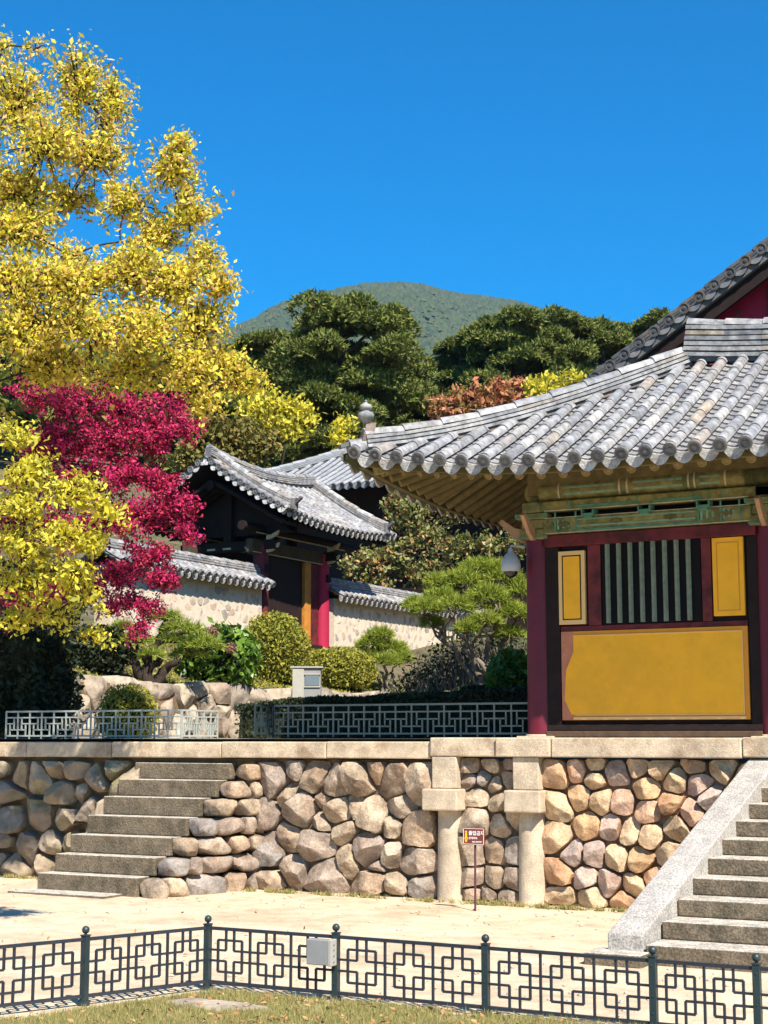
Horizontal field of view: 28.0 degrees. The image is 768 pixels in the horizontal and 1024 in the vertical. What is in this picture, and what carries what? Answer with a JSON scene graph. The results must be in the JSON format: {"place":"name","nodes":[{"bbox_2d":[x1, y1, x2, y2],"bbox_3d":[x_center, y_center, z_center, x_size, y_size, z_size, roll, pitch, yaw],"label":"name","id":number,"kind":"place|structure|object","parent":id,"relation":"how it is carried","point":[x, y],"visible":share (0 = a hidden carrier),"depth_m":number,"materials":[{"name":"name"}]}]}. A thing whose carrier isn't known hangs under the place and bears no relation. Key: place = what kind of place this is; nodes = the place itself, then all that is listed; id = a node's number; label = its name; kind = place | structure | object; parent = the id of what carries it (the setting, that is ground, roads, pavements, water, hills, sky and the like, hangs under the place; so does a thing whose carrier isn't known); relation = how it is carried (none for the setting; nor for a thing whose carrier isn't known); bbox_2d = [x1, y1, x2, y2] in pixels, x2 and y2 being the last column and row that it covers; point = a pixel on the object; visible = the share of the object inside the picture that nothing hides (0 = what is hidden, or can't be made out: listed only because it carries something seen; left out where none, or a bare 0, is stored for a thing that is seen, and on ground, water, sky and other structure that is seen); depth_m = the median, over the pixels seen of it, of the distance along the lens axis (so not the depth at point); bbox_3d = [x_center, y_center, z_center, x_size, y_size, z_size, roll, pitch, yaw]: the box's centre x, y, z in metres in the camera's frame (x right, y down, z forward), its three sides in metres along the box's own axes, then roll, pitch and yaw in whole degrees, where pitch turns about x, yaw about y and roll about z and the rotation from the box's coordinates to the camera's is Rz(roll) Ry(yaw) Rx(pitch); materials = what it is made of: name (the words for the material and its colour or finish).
{"place":"outdoors","nodes":[
{"label":"outdoors","id":0,"kind":"place"},
{"bbox_2d":[0,986,652,1023],"bbox_3d":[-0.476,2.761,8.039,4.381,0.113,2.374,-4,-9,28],"label":"grass","id":1,"kind":"structure","parent":0,"point":[356,1010],"depth_m":8.71,"materials":[{"name":"green plant"}]},
{"bbox_2d":[298,397,355,442],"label":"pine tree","id":2,"kind":"object","parent":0,"point":[329,417],"depth_m":59.06,"materials":[{"name":"green plant"}]},
{"bbox_2d":[236,738,429,738],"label":"terrace paving","id":3,"kind":"structure","parent":0,"point":[331,738],"depth_m":16.90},
{"bbox_2d":[5,709,218,738],"bbox_3d":[-3.226,2.506,18.146,2.568,0.329,0.738,-4,-9,28],"label":"terrace railing","id":4,"kind":"object","parent":3,"relation":"on","point":[214,725],"visible":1,"depth_m":17.71,"materials":[{"name":"metal"}]},
{"bbox_2d":[254,702,527,736],"bbox_3d":[0.034,2.186,16.172,3.068,0.352,0.398,-4,-9,28],"label":"terrace railing","id":5,"kind":"object","parent":3,"relation":"on","point":[261,722],"visible":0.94,"depth_m":16.40,"materials":[{"name":"grey metal"}]},
{"bbox_2d":[0,442,742,739],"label":"terrace ground","id":6,"kind":"structure","parent":0,"point":[4,463],"depth_m":40.83,"materials":[{"name":"soil"}]},
{"bbox_2d":[0,560,88,741],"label":"shaded shrub","id":7,"kind":"object","parent":6,"relation":"on","point":[35,675],"visible":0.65,"depth_m":19.90,"materials":[{"name":"green plant"}]},
{"bbox_2d":[0,555,102,627],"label":"shaded shrub","id":8,"kind":"object","parent":6,"relation":"on","point":[15,565],"visible":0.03,"depth_m":26.19,"materials":[{"name":"green plant"}]},
{"bbox_2d":[0,416,137,650],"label":"lemon leaved tree","id":9,"kind":"object","parent":6,"relation":"on","point":[19,504],"visible":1,"depth_m":11.85,"materials":[{"name":"yellow plant"}]},
{"bbox_2d":[67,622,131,674],"bbox_3d":[-4.516,2.182,24.520,1.106,0.861,1.024,-4,-9,28],"label":"shaded shrub","id":10,"kind":"object","parent":6,"relation":"on","point":[91,658],"visible":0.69,"depth_m":24.23,"materials":[{"name":"green plant"}]},
{"bbox_2d":[0,375,209,647],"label":"crimson maple","id":11,"kind":"object","parent":6,"relation":"on","point":[124,476],"visible":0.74,"depth_m":17.77,"materials":[{"name":"red plant"}]},
{"bbox_2d":[93,682,161,741],"bbox_3d":[-3.196,2.510,19.174,0.860,0.781,0.775,-4,-9,28],"label":"clipped shrub","id":12,"kind":"object","parent":6,"relation":"on","point":[130,697],"visible":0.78,"depth_m":18.98,"materials":[{"name":"green plant"}]},
{"bbox_2d":[0,24,273,427],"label":"golden tree","id":13,"kind":"object","parent":6,"relation":"on","point":[31,326],"visible":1,"depth_m":14.81,"materials":[{"name":"yellow plant"}]},
{"bbox_2d":[119,363,202,478],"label":"pine tree","id":14,"kind":"object","parent":6,"relation":"on","point":[172,451],"visible":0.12,"depth_m":63.44,"materials":[{"name":"green plant"}]},
{"bbox_2d":[108,606,228,682],"bbox_3d":[-3.489,2.189,24.686,1.999,1.455,1.000,3,-9,-18],"label":"twisted pine","id":15,"kind":"object","parent":6,"relation":"on","point":[194,650],"visible":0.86,"depth_m":24.61,"materials":[{"name":"green plant"}]},
{"bbox_2d":[78,538,275,636],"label":"garden wall","id":16,"kind":"structure","parent":6,"relation":"on","point":[217,589],"depth_m":29.91,"materials":[{"name":"stone"}]},
{"bbox_2d":[174,616,265,686],"bbox_3d":[-2.892,2.466,26.715,1.817,1.291,1.783,-4,-9,28],"label":"hydrangea","id":17,"kind":"object","parent":6,"relation":"on","point":[238,660],"visible":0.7,"depth_m":26.31,"materials":[{"name":"green plant"}]},
{"bbox_2d":[55,675,387,741],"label":"rock wall","id":18,"kind":"structure","parent":6,"relation":"on","point":[222,698],"depth_m":25.05,"materials":[{"name":"stone"}]},
{"bbox_2d":[163,408,287,471],"bbox_3d":[-3.958,0.288,38.124,3.157,5.835,1.365,0,-8,-1],"label":"bronze tree","id":19,"kind":"object","parent":6,"relation":"on","point":[230,437],"visible":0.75,"depth_m":38.26,"materials":[{"name":"green plant"}]},
{"bbox_2d":[66,626,428,692],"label":"garden grass","id":20,"kind":"structure","parent":6,"relation":"on","point":[254,684],"depth_m":27.23,"materials":[{"name":"green plant"}]},
{"bbox_2d":[197,327,305,467],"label":"pine tree","id":21,"kind":"object","parent":6,"relation":"on","point":[261,342],"visible":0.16,"depth_m":59.87,"materials":[{"name":"green plant"}]},
{"bbox_2d":[0,313,510,456],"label":"wood","id":22,"kind":"object","parent":6,"relation":"on","point":[9,402],"visible":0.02,"depth_m":86.63,"materials":[{"name":"plant"}]},
{"bbox_2d":[138,444,396,649],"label":"temple gate","id":23,"kind":"structure","parent":6,"relation":"on","point":[257,512],"depth_m":32.87,"materials":[{"name":"tile"}]},
{"bbox_2d":[268,556,301,631],"bbox_3d":[-2.165,1.955,32.797,0.060,1.930,1.520,-4,-9,28],"label":"door leaf","id":24,"kind":"structure","parent":23,"relation":"in","point":[286,597],"depth_m":32.93,"materials":[{"name":"wood"}]},
{"bbox_2d":[310,564,318,644],"bbox_3d":[-1.568,2.112,33.881,0.060,1.930,0.445,-4,-9,28],"label":"door leaf","id":25,"kind":"structure","parent":23,"relation":"in","point":[314,568],"depth_m":33.91,"materials":[{"name":"red paint"}]},
{"bbox_2d":[244,610,311,683],"bbox_3d":[-2.088,2.577,29.064,1.453,1.483,1.263,-4,-9,28],"label":"clipped shrub","id":26,"kind":"object","parent":6,"relation":"on","point":[283,639],"visible":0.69,"depth_m":28.66,"materials":[{"name":"green plant"}]},
{"bbox_2d":[233,384,358,464],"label":"yellow sapling","id":27,"kind":"object","parent":6,"relation":"on","point":[268,408],"visible":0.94,"depth_m":53.74,"materials":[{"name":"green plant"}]},
{"bbox_2d":[290,666,323,697],"bbox_3d":[-1.046,2.590,20.922,0.440,0.970,0.340,0,-8,0],"label":"information cabinet","id":28,"kind":"object","parent":6,"relation":"on","point":[306,681],"visible":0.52,"depth_m":20.81,"materials":[{"name":"metal"}]},
{"bbox_2d":[305,675,318,685],"bbox_3d":[-0.971,2.277,20.820,0.190,0.140,0.016,0,-8,0],"label":"window","id":29,"kind":"structure","parent":28,"relation":"in","point":[310,680],"depth_m":20.81,"materials":[{"name":"glass"}]},
{"bbox_2d":[305,646,377,689],"bbox_3d":[-0.930,3.143,30.858,1.764,0.946,1.589,-4,-9,28],"label":"clipped shrub","id":30,"kind":"object","parent":6,"relation":"on","point":[350,667],"visible":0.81,"depth_m":30.37,"materials":[{"name":"green plant"}]},
{"bbox_2d":[265,287,439,463],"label":"pine tree","id":31,"kind":"object","parent":6,"relation":"on","point":[319,350],"visible":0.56,"depth_m":55.61,"materials":[{"name":"green plant"}]},
{"bbox_2d":[352,623,417,692],"bbox_3d":[0.023,3.094,31.951,1.396,1.660,1.234,-4,-9,28],"label":"dwarf pine","id":32,"kind":"object","parent":6,"relation":"on","point":[379,643],"visible":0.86,"depth_m":31.80,"materials":[{"name":"green plant"}]},
{"bbox_2d":[266,448,526,630],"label":"hall behind gate","id":33,"kind":"structure","parent":6,"relation":"on","point":[332,470],"depth_m":44.12,"materials":[{"name":"tile"}]},
{"bbox_2d":[232,685,567,741],"bbox_3d":[0.151,2.270,17.346,3.921,0.679,0.616,-3,-9,22],"label":"hedge","id":34,"kind":"object","parent":6,"relation":"on","point":[245,712],"visible":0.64,"depth_m":17.11,"materials":[{"name":"green plant"}]},
{"bbox_2d":[329,578,492,653],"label":"garden wall","id":35,"kind":"structure","parent":6,"relation":"on","point":[357,610],"depth_m":35.85,"materials":[{"name":"stone"}]},
{"bbox_2d":[391,364,443,417],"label":"pine tree","id":36,"kind":"object","parent":6,"relation":"on","point":[424,376],"visible":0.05,"depth_m":66.93,"materials":[{"name":"green plant"}]},
{"bbox_2d":[398,401,447,422],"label":"pine tree","id":37,"kind":"object","parent":6,"relation":"on","point":[412,416],"visible":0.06,"depth_m":60.24,"materials":[{"name":"green plant"}]},
{"bbox_2d":[337,490,525,589],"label":"orange tinged tree","id":38,"kind":"object","parent":6,"relation":"on","point":[408,513],"visible":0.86,"depth_m":40.09,"materials":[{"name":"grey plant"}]},
{"bbox_2d":[377,623,526,700],"bbox_3d":[1.191,2.537,23.719,2.715,1.793,2.250,-1,-8,4],"label":"bare hedge","id":39,"kind":"object","parent":6,"relation":"on","point":[453,673],"visible":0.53,"depth_m":23.39,"materials":[{"name":"grey plant"}]},
{"bbox_2d":[426,335,479,389],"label":"pine tree","id":40,"kind":"object","parent":6,"relation":"on","point":[450,370],"visible":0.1,"depth_m":66.79,"materials":[{"name":"green plant"}]},
{"bbox_2d":[399,554,526,684],"bbox_3d":[1.258,1.639,21.970,1.982,2.228,1.612,-4,-9,28],"label":"spreading pine","id":41,"kind":"object","parent":6,"relation":"on","point":[442,586],"visible":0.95,"depth_m":21.85,"materials":[{"name":"green plant"}]},
{"bbox_2d":[420,374,530,419],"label":"coral tree","id":42,"kind":"object","parent":6,"relation":"on","point":[475,398],"visible":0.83,"depth_m":50.75,"materials":[{"name":"orange plant"}]},
{"bbox_2d":[438,365,527,412],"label":"pine tree","id":43,"kind":"object","parent":6,"relation":"on","point":[483,375],"visible":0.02,"depth_m":59.88,"materials":[{"name":"green plant"}]},
{"bbox_2d":[448,684,524,691],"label":"ground cover","id":44,"kind":"object","parent":6,"relation":"on","point":[471,687],"visible":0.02,"depth_m":20.53,"materials":[{"name":"green plant"}]},
{"bbox_2d":[483,646,526,688],"bbox_3d":[1.680,2.128,20.440,0.726,0.698,0.737,2,-9,-15],"label":"evergreen shrub","id":45,"kind":"object","parent":6,"relation":"on","point":[506,667],"visible":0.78,"depth_m":20.23,"materials":[{"name":"green plant"}]},
{"bbox_2d":[454,302,575,387],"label":"pine tree","id":46,"kind":"object","parent":6,"relation":"on","point":[513,339],"visible":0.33,"depth_m":64.19,"materials":[{"name":"green plant"}]},
{"bbox_2d":[521,366,586,397],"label":"yellow sapling","id":47,"kind":"object","parent":6,"relation":"on","point":[544,385],"visible":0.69,"depth_m":48.67,"materials":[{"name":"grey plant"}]},
{"bbox_2d":[538,372,584,383],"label":"pine tree","id":48,"kind":"object","parent":6,"relation":"on","point":[575,382],"depth_m":60.04,"materials":[{"name":"green plant"}]},
{"bbox_2d":[516,304,611,378],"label":"pine tree","id":49,"kind":"object","parent":6,"relation":"on","point":[590,336],"visible":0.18,"depth_m":67.58,"materials":[{"name":"green plant"}]},
{"bbox_2d":[587,314,634,368],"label":"pine tree","id":50,"kind":"object","parent":6,"relation":"on","point":[620,338],"visible":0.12,"depth_m":74.37,"materials":[{"name":"green plant"}]},
{"bbox_2d":[610,306,670,337],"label":"pine tree","id":51,"kind":"object","parent":6,"relation":"on","point":[640,326],"visible":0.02,"depth_m":78.86,"materials":[{"name":"green plant"}]},
{"bbox_2d":[579,237,767,382],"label":"temple hall","id":52,"kind":"structure","parent":6,"relation":"on","point":[738,288],"depth_m":22.14,"materials":[{"name":"tile"}]},
{"bbox_2d":[0,875,767,1023],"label":"courtyard ground","id":53,"kind":"structure","parent":0,"point":[30,912],"depth_m":11.81,"materials":[{"name":"beige sand"}]},
{"bbox_2d":[8,762,263,898],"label":"stone steps","id":54,"kind":"structure","parent":53,"relation":"on","point":[158,830],"depth_m":15.99,"materials":[{"name":"stone"}]},
{"bbox_2d":[168,998,268,1011],"bbox_3d":[-0.977,2.915,9.069,0.713,0.067,0.261,-4,-9,28],"label":"flat stone","id":55,"kind":"object","parent":53,"relation":"on","point":[208,1003],"visible":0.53,"depth_m":9.04,"materials":[{"name":"beige stone"}]},
{"bbox_2d":[0,889,619,1023],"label":"fallen leaves","id":56,"kind":"object","parent":53,"relation":"on","point":[336,1012],"visible":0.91,"depth_m":8.78,"materials":[{"name":"plant"}]},
{"bbox_2d":[0,872,626,912],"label":"wall foot weeds","id":57,"kind":"object","parent":53,"relation":"on","point":[478,902],"depth_m":14.89,"materials":[{"name":"green plant"}]},
{"bbox_2d":[0,737,767,908],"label":"retaining wall","id":58,"kind":"structure","parent":53,"relation":"on","point":[597,828],"depth_m":15.22,"materials":[{"name":"stone"}]},
{"bbox_2d":[338,317,767,737],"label":"shrine pavilion","id":59,"kind":"structure","parent":58,"relation":"on","point":[628,505],"depth_m":15.04,"materials":[{"name":"tile"}]},
{"bbox_2d":[501,545,524,577],"bbox_3d":[1.296,0.501,15.614,0.200,0.345,0.247,-4,-9,28],"label":"security camera","id":60,"kind":"object","parent":59,"relation":"attached to","point":[510,565],"visible":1,"depth_m":15.53,"materials":[{"name":"white plastic"}]},
{"bbox_2d":[601,539,702,624],"bbox_3d":[2.594,0.683,15.000,1.000,0.796,0.072,-4,-9,28],"label":"window","id":61,"kind":"structure","parent":59,"relation":"in","point":[652,581],"depth_m":14.99,"materials":[{"name":"green wood"}]},
{"bbox_2d":[0,915,767,1023],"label":"metal fence","id":62,"kind":"object","parent":53,"relation":"on","point":[207,949],"visible":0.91,"depth_m":9.04,"materials":[{"name":"black metal"}]},
{"bbox_2d":[307,938,336,966],"bbox_3d":[-0.377,2.664,9.328,0.180,0.156,0.069,-4,-9,28],"label":"electric box","id":63,"kind":"object","parent":62,"relation":"attached to","point":[321,951],"visible":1,"depth_m":9.30,"materials":[{"name":"paint"}]},
{"bbox_2d":[0,877,767,1012],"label":"pebbles","id":64,"kind":"object","parent":53,"relation":"on","point":[544,963],"visible":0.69,"depth_m":12.62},
{"bbox_2d":[463,828,484,910],"bbox_3d":[0.835,3.304,14.198,0.220,0.770,0.040,-4,-9,28],"label":"notice sign","id":65,"kind":"object","parent":53,"relation":"on","point":[474,836],"visible":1,"depth_m":14.21,"materials":[{"name":"brown metal"}]},
{"bbox_2d":[584,758,767,972],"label":"stone staircase","id":66,"kind":"structure","parent":53,"relation":"on","point":[702,896],"depth_m":11.49,"materials":[{"name":"stone"}]},
{"bbox_2d":[0,0,767,349],"label":"sky","id":67,"kind":"structure","parent":0,"point":[593,158],"materials":[{"name":"blue"}]},
{"bbox_2d":[381,418,406,425],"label":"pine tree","id":68,"kind":"object","parent":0,"point":[400,423],"depth_m":59.71,"materials":[{"name":"green plant"}]},
{"bbox_2d":[186,741,749,761],"bbox_3d":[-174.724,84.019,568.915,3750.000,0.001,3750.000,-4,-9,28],"label":"ground","id":69,"kind":"structure","parent":0,"point":[651,759],"depth_m":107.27,"materials":[{"name":"beige stone"}]},
{"bbox_3d":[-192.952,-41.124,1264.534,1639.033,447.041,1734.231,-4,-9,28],"label":"mountain","id":70,"kind":"structure","parent":0,"visible":0},
{"bbox_2d":[0,281,633,447],"bbox_3d":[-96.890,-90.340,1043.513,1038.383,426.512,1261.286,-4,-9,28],"label":"mountain forest","id":71,"kind":"object","parent":70,"relation":"on","point":[438,314],"visible":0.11,"depth_m":1217.07,"materials":[{"name":"green plant"}]}
]}

